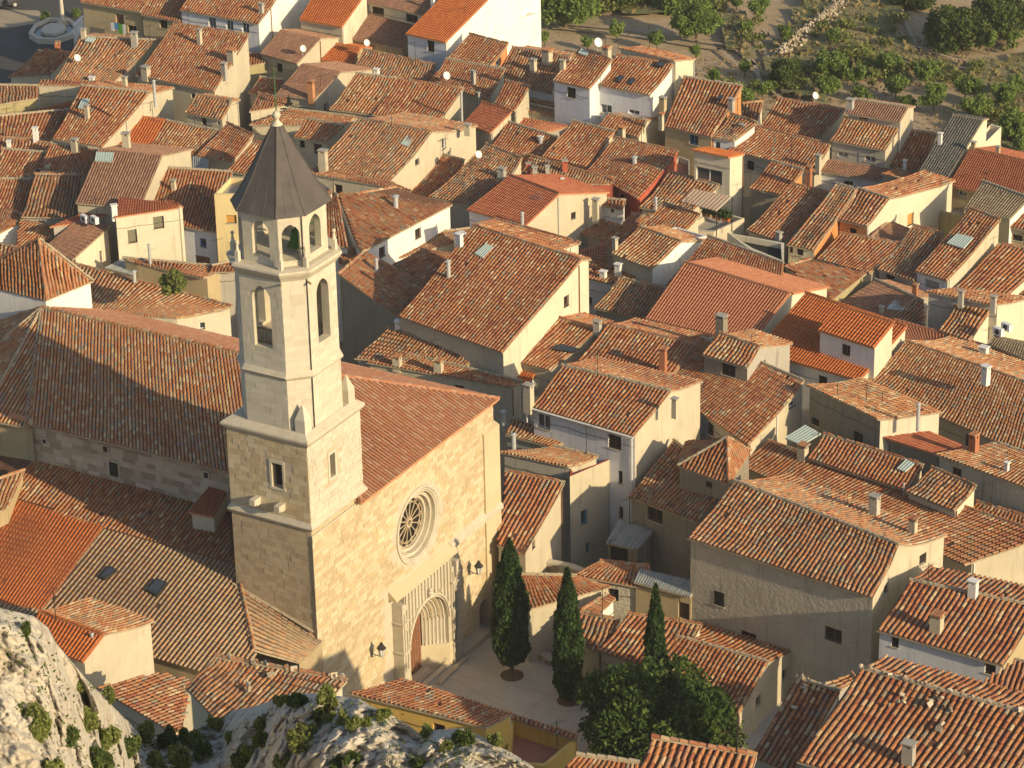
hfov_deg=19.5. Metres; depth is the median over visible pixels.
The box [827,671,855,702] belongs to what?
house
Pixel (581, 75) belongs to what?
house
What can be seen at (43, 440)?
window
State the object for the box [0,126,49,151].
house
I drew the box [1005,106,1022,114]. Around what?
orchard tree
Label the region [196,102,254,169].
house
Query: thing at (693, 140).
window
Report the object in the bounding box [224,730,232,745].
shrub
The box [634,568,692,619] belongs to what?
house
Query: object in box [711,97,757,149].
house
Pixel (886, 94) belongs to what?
weeds
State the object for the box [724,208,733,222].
potted plant
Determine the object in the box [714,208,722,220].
potted plant
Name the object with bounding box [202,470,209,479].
window
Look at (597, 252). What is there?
house
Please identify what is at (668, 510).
house
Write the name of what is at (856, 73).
orchard tree
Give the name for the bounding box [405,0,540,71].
house
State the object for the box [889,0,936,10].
bush
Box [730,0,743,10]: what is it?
orchard tree
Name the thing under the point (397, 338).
house
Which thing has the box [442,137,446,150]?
window
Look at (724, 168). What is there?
house
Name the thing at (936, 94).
orchard tree
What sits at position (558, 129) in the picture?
house
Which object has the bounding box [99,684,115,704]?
shrub
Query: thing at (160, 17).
house
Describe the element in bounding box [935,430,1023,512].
house
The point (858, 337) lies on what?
house
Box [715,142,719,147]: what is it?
window
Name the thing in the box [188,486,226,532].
stair turret
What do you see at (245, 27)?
window
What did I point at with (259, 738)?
shrub
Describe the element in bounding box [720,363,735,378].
window
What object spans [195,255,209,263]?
window
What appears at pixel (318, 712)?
shrub
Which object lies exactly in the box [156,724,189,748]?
shrub
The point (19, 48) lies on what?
road
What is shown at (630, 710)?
broadleaf tree
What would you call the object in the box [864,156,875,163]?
window
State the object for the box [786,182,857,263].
house
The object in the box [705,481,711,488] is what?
window
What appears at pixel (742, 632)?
window
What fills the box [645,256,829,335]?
house
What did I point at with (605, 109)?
window
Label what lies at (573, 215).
window
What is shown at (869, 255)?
house
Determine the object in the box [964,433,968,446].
window
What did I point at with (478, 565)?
wall lantern
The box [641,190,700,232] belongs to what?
house
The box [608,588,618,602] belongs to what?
window
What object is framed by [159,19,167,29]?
window
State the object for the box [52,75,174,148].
house
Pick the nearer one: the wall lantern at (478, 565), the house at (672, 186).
the wall lantern at (478, 565)
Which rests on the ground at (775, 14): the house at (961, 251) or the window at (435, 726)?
the house at (961, 251)
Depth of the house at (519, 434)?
216.75 m
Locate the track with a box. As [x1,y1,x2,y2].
[552,3,967,118]
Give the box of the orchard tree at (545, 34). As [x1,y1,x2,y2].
[541,30,549,46]
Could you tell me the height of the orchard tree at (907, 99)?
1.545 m
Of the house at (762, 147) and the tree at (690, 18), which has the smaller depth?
the house at (762, 147)
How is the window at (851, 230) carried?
in the house at (922, 197)
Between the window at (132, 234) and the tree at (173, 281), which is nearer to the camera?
the tree at (173, 281)
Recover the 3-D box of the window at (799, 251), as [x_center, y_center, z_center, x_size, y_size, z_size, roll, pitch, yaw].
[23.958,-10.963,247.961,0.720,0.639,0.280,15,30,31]
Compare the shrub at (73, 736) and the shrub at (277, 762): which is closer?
the shrub at (73, 736)
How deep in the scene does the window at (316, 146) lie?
271.37 m
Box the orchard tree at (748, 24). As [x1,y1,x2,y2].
[739,18,754,32]
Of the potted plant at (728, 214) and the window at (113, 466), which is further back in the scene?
the potted plant at (728, 214)
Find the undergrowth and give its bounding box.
[597,0,1023,120]
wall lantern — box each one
[370,642,385,656]
[468,560,482,574]
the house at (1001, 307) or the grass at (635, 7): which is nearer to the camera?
the house at (1001, 307)
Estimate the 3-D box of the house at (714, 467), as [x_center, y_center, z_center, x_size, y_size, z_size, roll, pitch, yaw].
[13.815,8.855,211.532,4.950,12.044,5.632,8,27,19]
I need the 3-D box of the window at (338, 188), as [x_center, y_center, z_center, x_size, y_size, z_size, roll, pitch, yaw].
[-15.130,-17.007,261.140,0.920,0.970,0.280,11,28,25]
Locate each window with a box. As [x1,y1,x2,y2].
[41,437,47,444]
[101,444,109,453]
[107,460,120,478]
[115,14,123,24]
[127,25,136,33]
[127,229,137,244]
[153,216,164,229]
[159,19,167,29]
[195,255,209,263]
[199,238,206,248]
[200,322,205,329]
[201,117,206,125]
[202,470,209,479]
[208,17,215,27]
[225,215,237,223]
[226,20,232,30]
[242,23,249,34]
[269,459,285,491]
[276,63,282,73]
[299,140,304,148]
[313,143,321,154]
[327,448,337,481]
[334,184,341,194]
[372,6,383,17]
[379,246,385,258]
[396,485,440,564]
[405,13,417,22]
[415,227,421,240]
[427,40,434,53]
[433,723,444,729]
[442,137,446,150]
[532,539,535,550]
[536,413,550,431]
[563,294,569,308]
[566,87,575,99]
[571,211,575,219]
[580,509,587,526]
[586,542,590,553]
[600,104,611,114]
[607,433,621,451]
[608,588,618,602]
[611,546,627,561]
[617,470,622,484]
[618,506,623,519]
[628,109,638,114]
[646,506,662,525]
[688,134,698,146]
[695,166,721,186]
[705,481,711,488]
[706,422,713,437]
[712,590,724,608]
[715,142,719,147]
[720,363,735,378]
[741,630,755,638]
[746,160,754,171]
[756,693,760,708]
[782,667,786,681]
[788,398,796,411]
[796,248,803,256]
[810,417,818,427]
[818,375,826,382]
[823,626,841,645]
[837,151,847,157]
[840,343,850,357]
[844,180,852,185]
[849,228,856,232]
[853,430,862,442]
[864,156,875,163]
[884,581,888,596]
[886,274,893,279]
[890,636,898,649]
[907,212,913,226]
[919,552,925,566]
[924,279,938,289]
[952,466,961,476]
[958,191,965,197]
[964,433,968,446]
[983,663,995,675]
[1011,234,1022,242]
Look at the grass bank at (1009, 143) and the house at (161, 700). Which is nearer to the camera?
the house at (161, 700)
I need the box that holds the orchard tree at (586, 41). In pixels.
[581,35,592,48]
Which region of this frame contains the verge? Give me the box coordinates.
[0,9,40,27]
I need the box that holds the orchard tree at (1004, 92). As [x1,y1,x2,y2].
[990,81,1019,106]
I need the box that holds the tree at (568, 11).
[541,0,602,27]
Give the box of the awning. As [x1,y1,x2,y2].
[679,189,732,236]
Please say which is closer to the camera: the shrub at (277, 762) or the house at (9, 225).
the shrub at (277, 762)
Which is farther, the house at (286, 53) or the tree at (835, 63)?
the tree at (835, 63)
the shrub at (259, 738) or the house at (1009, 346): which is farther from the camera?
the house at (1009, 346)
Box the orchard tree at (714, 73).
[705,67,720,79]
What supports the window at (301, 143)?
in the house at (312, 136)
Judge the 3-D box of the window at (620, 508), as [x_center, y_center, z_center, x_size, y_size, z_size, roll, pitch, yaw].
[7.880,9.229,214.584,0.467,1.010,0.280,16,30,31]
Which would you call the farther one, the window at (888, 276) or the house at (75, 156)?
the house at (75, 156)
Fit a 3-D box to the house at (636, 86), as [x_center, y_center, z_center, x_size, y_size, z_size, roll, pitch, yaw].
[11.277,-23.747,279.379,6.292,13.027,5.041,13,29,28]
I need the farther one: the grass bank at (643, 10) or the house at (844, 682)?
the grass bank at (643, 10)
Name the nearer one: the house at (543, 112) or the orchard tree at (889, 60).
the house at (543, 112)
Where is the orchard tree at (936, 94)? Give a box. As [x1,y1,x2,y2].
[917,80,947,111]
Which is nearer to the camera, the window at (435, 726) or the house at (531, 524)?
the window at (435, 726)
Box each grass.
[606,0,710,12]
[720,7,752,55]
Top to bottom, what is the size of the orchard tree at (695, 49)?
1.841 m
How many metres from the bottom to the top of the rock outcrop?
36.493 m
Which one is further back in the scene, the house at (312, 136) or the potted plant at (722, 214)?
the house at (312, 136)
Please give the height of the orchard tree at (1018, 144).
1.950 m
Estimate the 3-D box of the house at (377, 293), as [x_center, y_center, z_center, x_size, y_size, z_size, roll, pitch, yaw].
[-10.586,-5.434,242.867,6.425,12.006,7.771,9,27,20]
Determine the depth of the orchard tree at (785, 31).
317.68 m
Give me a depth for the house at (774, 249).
248.33 m
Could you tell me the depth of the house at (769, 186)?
259.50 m
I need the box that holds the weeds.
[695,31,996,131]
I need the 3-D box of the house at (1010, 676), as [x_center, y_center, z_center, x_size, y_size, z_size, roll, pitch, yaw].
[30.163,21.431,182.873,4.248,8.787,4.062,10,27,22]
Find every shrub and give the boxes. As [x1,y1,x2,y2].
[15,699,52,742]
[20,620,31,641]
[40,757,65,767]
[59,726,80,748]
[76,680,84,693]
[81,705,99,732]
[89,745,114,767]
[98,724,121,750]
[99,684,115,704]
[124,732,141,758]
[137,720,155,743]
[146,749,165,767]
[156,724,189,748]
[166,742,192,767]
[183,729,203,749]
[192,740,213,762]
[206,717,223,730]
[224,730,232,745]
[230,747,247,767]
[240,743,255,758]
[252,715,265,731]
[252,730,268,747]
[271,752,290,767]
[272,694,288,707]
[284,692,308,708]
[285,728,313,754]
[294,721,316,735]
[312,707,324,721]
[315,683,338,710]
[320,710,336,723]
[329,754,343,767]
[337,708,347,725]
[342,749,362,767]
[343,714,361,732]
[361,715,371,726]
[375,708,391,721]
[408,757,425,767]
[419,723,432,737]
[438,739,453,751]
[451,728,476,746]
[487,731,502,746]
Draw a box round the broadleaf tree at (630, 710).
[570,649,748,765]
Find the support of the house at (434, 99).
on the ground at (775, 14)
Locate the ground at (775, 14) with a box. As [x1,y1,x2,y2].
[339,0,1023,752]
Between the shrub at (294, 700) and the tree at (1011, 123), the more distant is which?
the tree at (1011, 123)
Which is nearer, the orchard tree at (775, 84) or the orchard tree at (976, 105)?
the orchard tree at (976, 105)
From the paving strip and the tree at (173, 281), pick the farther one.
the tree at (173, 281)
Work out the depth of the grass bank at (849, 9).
320.13 m
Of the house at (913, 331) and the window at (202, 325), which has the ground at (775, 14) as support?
the house at (913, 331)
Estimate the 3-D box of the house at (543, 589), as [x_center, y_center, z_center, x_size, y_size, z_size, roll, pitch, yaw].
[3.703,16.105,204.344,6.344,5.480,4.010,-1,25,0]
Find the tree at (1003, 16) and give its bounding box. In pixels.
[970,0,1023,39]
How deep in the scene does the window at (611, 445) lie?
212.64 m
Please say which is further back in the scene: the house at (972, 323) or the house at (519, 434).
the house at (972, 323)
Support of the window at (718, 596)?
in the house at (812, 577)
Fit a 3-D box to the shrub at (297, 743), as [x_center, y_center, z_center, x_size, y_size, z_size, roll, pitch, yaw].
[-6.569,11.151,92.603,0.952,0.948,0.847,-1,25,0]
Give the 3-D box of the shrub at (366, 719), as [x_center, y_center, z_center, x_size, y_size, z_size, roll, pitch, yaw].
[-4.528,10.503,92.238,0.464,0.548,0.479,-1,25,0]
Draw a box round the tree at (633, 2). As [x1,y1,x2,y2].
[596,0,649,10]
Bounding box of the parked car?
[0,0,21,6]
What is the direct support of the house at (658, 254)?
on the ground at (775, 14)
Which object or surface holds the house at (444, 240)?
on the ground at (775, 14)
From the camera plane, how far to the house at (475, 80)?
285.72 m
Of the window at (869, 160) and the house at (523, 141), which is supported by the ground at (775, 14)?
the house at (523, 141)
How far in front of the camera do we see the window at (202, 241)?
256.68 m
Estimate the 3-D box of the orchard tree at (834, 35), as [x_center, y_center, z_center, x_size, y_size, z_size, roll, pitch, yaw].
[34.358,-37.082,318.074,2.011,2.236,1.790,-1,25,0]
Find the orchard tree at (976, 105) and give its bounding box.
[958,91,995,115]
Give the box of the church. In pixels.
[0,305,503,717]
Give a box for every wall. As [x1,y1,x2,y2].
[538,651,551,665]
[546,559,584,572]
[767,0,853,57]
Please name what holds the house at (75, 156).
on the ground at (775, 14)
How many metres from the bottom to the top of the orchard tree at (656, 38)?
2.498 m
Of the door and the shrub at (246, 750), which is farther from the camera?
the door
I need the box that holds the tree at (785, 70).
[768,57,804,82]
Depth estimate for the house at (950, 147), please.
261.67 m
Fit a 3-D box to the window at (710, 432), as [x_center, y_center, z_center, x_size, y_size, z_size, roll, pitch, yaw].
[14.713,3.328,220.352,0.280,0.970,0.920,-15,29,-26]
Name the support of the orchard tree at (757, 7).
on the ground at (775, 14)
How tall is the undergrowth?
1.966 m
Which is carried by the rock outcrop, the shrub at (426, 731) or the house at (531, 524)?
the shrub at (426, 731)
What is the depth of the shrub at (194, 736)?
101.30 m
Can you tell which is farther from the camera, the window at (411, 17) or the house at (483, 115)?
the window at (411, 17)
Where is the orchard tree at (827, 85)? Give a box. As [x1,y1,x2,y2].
[813,74,842,95]
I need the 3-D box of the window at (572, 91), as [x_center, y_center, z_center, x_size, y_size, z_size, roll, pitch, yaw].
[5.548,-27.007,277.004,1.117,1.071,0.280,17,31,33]
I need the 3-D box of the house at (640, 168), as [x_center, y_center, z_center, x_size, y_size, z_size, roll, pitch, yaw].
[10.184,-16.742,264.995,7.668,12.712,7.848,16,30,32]
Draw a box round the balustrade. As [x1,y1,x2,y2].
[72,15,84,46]
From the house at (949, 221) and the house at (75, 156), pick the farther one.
the house at (75, 156)
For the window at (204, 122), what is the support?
in the house at (216, 111)
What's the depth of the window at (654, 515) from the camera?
210.16 m
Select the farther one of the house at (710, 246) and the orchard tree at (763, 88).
the orchard tree at (763, 88)
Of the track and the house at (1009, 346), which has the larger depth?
the track
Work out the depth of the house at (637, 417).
214.59 m
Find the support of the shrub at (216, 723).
on the rock outcrop
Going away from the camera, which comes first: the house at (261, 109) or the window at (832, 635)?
the window at (832, 635)
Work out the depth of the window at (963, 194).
257.11 m
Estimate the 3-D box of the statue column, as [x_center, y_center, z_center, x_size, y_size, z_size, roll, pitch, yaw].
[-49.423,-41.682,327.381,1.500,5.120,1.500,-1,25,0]
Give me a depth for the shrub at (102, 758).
87.29 m
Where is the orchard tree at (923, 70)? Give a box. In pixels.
[913,58,940,83]
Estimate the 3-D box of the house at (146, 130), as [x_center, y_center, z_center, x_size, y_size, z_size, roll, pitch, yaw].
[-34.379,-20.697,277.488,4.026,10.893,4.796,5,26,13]
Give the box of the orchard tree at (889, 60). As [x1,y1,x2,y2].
[876,50,902,69]
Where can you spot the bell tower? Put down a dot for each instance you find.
(292, 425)
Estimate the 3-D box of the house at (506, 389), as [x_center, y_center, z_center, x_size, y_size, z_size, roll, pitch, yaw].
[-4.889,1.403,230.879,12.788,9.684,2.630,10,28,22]
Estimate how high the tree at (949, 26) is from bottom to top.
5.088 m
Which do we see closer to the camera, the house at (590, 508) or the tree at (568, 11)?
the house at (590, 508)
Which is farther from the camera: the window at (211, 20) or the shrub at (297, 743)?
the window at (211, 20)
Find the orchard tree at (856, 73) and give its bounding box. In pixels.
[843,61,867,84]
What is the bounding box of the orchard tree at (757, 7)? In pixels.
[746,0,770,15]
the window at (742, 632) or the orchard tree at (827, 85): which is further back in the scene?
the orchard tree at (827, 85)
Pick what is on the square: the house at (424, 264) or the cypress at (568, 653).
the cypress at (568, 653)
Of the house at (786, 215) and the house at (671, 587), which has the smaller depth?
the house at (671, 587)
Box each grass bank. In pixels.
[602,0,723,13]
[717,10,756,58]
[761,70,829,102]
[763,0,955,89]
[966,52,1023,108]
[1001,138,1023,150]
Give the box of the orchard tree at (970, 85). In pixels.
[954,76,982,98]
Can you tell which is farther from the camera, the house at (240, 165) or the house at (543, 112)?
the house at (543, 112)
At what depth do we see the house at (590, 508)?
213.80 m
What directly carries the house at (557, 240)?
on the ground at (775, 14)
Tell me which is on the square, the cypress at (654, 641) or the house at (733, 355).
the cypress at (654, 641)
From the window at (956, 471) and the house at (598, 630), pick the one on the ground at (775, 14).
the house at (598, 630)
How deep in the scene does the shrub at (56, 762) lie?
80.15 m
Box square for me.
[420,614,784,751]
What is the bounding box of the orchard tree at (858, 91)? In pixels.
[849,84,873,98]
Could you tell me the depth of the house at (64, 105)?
284.23 m
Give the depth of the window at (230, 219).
253.93 m
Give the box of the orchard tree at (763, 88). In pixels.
[754,81,773,99]
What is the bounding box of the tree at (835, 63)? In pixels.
[809,49,849,79]
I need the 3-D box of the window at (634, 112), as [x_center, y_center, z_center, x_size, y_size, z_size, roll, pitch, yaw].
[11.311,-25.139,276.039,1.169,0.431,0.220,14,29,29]
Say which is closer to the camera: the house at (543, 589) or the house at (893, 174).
the house at (543, 589)
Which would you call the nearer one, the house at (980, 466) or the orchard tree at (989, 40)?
the house at (980, 466)
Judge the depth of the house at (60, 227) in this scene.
256.53 m
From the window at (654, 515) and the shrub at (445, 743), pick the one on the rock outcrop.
the shrub at (445, 743)
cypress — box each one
[489,536,532,680]
[549,566,584,706]
[642,582,667,669]
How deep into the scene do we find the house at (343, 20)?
298.80 m
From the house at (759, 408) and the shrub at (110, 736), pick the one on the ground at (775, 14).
the house at (759, 408)
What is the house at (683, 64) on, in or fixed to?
on the ground at (775, 14)
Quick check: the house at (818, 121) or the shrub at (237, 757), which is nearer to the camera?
the shrub at (237, 757)
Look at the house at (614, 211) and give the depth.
258.77 m
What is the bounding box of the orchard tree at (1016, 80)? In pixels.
[1006,72,1023,93]
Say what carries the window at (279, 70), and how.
in the house at (286, 53)
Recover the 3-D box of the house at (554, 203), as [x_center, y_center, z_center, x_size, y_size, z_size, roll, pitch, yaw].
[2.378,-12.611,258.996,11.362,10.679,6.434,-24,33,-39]
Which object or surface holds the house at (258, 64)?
on the ground at (775, 14)
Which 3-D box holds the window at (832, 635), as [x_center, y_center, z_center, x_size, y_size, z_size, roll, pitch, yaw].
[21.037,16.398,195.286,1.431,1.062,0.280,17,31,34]
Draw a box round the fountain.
[28,17,74,44]
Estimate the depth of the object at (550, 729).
176.13 m
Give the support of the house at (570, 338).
on the ground at (775, 14)
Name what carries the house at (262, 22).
on the ground at (775, 14)
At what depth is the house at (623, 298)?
240.57 m
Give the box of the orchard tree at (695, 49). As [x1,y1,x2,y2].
[688,44,700,59]
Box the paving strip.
[430,644,590,751]
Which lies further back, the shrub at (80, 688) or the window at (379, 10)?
the window at (379, 10)
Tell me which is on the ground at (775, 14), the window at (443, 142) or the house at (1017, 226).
the house at (1017, 226)
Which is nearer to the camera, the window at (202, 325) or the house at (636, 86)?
the window at (202, 325)
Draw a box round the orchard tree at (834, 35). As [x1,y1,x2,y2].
[826,26,842,42]
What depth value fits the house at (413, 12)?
299.75 m
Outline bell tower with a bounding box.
[220,66,367,667]
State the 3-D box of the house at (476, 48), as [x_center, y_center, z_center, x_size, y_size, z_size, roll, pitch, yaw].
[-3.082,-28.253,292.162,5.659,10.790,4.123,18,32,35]
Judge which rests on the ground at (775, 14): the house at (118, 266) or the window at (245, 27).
the house at (118, 266)
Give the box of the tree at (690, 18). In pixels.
[668,0,724,41]
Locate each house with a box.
[0,83,39,113]
[0,108,68,141]
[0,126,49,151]
[0,147,46,177]
[0,155,33,213]
[0,204,22,244]
[0,242,232,335]
[8,40,71,107]
[15,199,68,246]
[21,147,85,224]
[36,588,154,687]
[38,79,99,107]
[38,137,98,180]
[40,101,71,109]
[48,198,111,270]
[50,212,106,237]
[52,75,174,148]
[54,25,162,83]
[75,131,192,263]
[80,0,150,35]
[96,672,193,738]
[104,258,131,276]
[110,197,185,261]
[118,100,165,144]
[122,243,228,301]
[135,9,251,131]
[141,0,185,36]
[152,109,218,161]
[154,166,232,263]
[179,0,309,52]
[184,93,240,130]
[185,653,347,728]
[192,133,208,168]
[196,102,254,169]
[210,237,238,337]
[214,177,243,261]
[227,139,261,232]
[248,75,283,106]
[249,52,267,88]
[249,74,287,132]
[249,107,355,144]
[259,28,352,84]
[276,61,372,110]
[294,116,344,169]
[299,0,366,43]
[312,102,477,189]
[313,156,411,197]
[316,177,348,341]
[320,42,373,64]
[329,71,396,118]
[337,245,426,364]
[338,185,451,266]
[338,247,356,269]
[349,678,511,749]
[352,12,412,56]
[354,311,469,366]
[355,39,436,81]
[366,339,522,470]
[367,0,437,24]
[372,76,463,121]
[393,247,450,281]
[398,223,591,377]
[399,226,469,258]
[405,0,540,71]
[411,138,464,196]
[428,127,522,228]
[430,57,505,121]
[448,32,508,66]
[463,87,512,150]
[466,173,609,254]
[475,217,580,253]
[493,120,557,171]
[494,63,530,123]
[496,469,564,572]
[500,410,563,450]
[500,425,598,562]
[502,12,538,53]
[503,45,574,106]
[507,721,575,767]
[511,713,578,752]
[517,370,534,421]
[520,117,567,138]
[520,153,614,196]
[521,312,616,400]
[521,572,611,661]
[522,346,702,534]
[528,102,599,122]
[529,98,554,106]
[541,119,615,169]
[552,33,612,129]
[565,751,639,767]
[570,459,609,567]
[577,317,715,373]
[577,538,650,628]
[579,224,607,263]
[579,587,620,684]
[579,592,615,615]
[580,218,619,247]
[587,115,678,219]
[589,260,635,315]
[591,180,626,224]
[593,275,663,321]
[598,53,673,146]
[598,111,664,145]
[598,595,702,672]
[600,212,651,264]
[606,496,653,562]
[610,224,704,292]
[618,25,695,101]
[628,438,716,579]
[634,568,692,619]
[639,169,719,218]
[639,694,757,767]
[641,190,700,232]
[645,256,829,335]
[658,75,742,175]
[665,234,784,286]
[670,622,790,747]
[673,227,706,238]
[676,334,804,456]
[677,156,689,174]
[677,435,751,502]
[687,472,946,689]
[691,146,744,217]
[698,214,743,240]
[701,312,792,381]
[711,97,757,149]
[727,233,783,271]
[728,123,831,235]
[742,100,763,126]
[746,173,828,272]
[748,137,813,225]
[749,431,1023,584]
[754,673,841,767]
[761,92,845,159]
[770,290,907,426]
[784,257,866,301]
[785,425,923,494]
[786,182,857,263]
[797,654,1023,767]
[806,376,941,451]
[816,211,900,287]
[817,304,894,379]
[821,151,894,192]
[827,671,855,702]
[830,116,898,167]
[838,170,955,235]
[842,278,928,326]
[845,93,915,152]
[870,221,909,240]
[870,335,1023,449]
[876,562,1023,681]
[877,223,944,286]
[880,168,912,182]
[883,431,965,476]
[890,128,936,172]
[892,297,925,325]
[893,306,990,353]
[905,465,976,518]
[914,206,1001,290]
[918,113,988,177]
[924,287,1023,343]
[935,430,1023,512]
[938,304,992,343]
[940,208,965,238]
[951,140,1023,210]
[956,234,1023,294]
[964,179,1023,243]
[973,480,1023,523]
[984,657,1023,690]
[986,124,1000,145]
[988,321,1023,359]
[1010,213,1023,245]
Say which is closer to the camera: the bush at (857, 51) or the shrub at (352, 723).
the shrub at (352, 723)
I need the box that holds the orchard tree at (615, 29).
[607,18,626,40]
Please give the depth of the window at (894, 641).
190.33 m
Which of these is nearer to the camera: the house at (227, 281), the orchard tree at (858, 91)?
the house at (227, 281)
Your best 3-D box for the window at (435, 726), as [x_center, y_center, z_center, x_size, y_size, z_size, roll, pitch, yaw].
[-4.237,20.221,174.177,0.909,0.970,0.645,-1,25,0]
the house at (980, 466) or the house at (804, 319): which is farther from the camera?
the house at (804, 319)
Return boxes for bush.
[40,11,50,19]
[70,8,80,16]
[651,0,683,15]
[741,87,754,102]
[841,44,875,66]
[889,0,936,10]
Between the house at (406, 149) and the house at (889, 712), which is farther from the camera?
the house at (406, 149)
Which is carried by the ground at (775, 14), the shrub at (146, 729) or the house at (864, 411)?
the house at (864, 411)
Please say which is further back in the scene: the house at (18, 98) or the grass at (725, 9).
the grass at (725, 9)
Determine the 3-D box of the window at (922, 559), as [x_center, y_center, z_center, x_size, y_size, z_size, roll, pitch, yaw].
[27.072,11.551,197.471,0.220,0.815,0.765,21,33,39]
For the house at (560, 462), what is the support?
on the ground at (775, 14)
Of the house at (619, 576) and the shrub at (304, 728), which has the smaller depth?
the shrub at (304, 728)
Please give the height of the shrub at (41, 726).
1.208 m
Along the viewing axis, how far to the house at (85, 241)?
255.10 m
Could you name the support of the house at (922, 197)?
on the ground at (775, 14)
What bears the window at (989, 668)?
in the house at (963, 623)
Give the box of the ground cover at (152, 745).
[0,610,522,767]
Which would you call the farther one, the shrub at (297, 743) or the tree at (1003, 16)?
the tree at (1003, 16)
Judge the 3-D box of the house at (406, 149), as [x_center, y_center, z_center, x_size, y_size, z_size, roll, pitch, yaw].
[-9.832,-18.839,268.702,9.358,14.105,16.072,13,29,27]
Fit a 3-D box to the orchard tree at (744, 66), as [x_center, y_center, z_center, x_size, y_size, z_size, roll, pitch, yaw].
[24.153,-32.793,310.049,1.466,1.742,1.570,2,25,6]
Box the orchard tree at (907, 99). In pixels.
[896,94,916,104]
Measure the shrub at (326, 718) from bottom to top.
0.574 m
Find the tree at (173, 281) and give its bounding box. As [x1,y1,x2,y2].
[158,268,187,296]
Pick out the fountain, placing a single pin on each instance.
(49, 30)
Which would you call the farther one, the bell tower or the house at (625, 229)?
the house at (625, 229)
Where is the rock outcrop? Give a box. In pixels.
[0,607,533,767]
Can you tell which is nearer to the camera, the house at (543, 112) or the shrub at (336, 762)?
the shrub at (336, 762)
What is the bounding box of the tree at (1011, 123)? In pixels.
[993,110,1023,139]
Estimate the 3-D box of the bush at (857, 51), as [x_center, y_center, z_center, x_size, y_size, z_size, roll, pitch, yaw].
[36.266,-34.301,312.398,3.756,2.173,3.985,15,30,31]
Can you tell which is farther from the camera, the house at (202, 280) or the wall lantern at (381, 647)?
the house at (202, 280)
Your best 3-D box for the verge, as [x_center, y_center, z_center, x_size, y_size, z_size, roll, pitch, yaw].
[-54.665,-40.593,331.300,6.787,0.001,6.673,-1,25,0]
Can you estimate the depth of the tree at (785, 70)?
305.58 m
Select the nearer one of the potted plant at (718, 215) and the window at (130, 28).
the potted plant at (718, 215)
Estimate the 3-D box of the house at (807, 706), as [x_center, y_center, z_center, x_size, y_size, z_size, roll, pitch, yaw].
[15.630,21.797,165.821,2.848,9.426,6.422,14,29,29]
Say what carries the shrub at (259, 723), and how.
on the rock outcrop
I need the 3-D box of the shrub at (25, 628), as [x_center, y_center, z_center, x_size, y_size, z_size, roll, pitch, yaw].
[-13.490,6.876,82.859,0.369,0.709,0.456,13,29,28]
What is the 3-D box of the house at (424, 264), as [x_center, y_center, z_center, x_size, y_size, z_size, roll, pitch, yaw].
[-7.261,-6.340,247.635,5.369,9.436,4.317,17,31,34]
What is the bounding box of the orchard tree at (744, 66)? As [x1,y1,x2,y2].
[738,60,751,76]
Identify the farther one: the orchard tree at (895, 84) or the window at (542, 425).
the orchard tree at (895, 84)
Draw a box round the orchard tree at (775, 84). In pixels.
[767,80,778,93]
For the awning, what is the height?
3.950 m
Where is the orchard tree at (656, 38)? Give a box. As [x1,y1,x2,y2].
[647,29,664,48]
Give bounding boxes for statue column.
[56,0,68,25]
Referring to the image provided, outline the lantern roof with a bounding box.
[0,237,93,318]
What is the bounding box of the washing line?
[111,20,127,34]
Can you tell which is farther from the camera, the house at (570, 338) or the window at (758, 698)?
the house at (570, 338)
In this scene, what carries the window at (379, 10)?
in the house at (413, 12)
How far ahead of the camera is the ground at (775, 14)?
319.17 m
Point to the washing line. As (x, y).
(117, 26)
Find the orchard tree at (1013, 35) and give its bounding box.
[1002,30,1019,41]
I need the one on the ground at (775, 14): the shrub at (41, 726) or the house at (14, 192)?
the house at (14, 192)
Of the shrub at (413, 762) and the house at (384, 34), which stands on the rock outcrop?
the shrub at (413, 762)
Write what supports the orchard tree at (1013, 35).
on the ground at (775, 14)
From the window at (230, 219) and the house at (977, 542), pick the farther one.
the window at (230, 219)
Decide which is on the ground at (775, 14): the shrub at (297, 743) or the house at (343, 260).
the house at (343, 260)
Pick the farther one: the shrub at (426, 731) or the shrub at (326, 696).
the shrub at (326, 696)
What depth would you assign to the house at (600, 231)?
257.94 m
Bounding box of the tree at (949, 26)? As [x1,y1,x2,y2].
[922,3,992,55]
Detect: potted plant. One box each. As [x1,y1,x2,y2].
[699,207,705,215]
[704,208,710,217]
[710,210,715,218]
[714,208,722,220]
[719,207,727,221]
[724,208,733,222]
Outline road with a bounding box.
[0,0,83,83]
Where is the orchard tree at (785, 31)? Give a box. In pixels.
[777,24,792,40]
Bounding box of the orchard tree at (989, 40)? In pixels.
[980,28,999,54]
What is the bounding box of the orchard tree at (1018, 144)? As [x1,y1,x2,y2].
[1013,138,1023,151]
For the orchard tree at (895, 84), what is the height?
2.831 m
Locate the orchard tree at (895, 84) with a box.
[883,73,910,99]
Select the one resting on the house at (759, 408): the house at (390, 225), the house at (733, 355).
the house at (733, 355)
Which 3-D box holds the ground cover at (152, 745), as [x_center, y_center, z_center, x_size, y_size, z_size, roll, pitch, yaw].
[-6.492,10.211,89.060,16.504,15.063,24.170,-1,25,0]

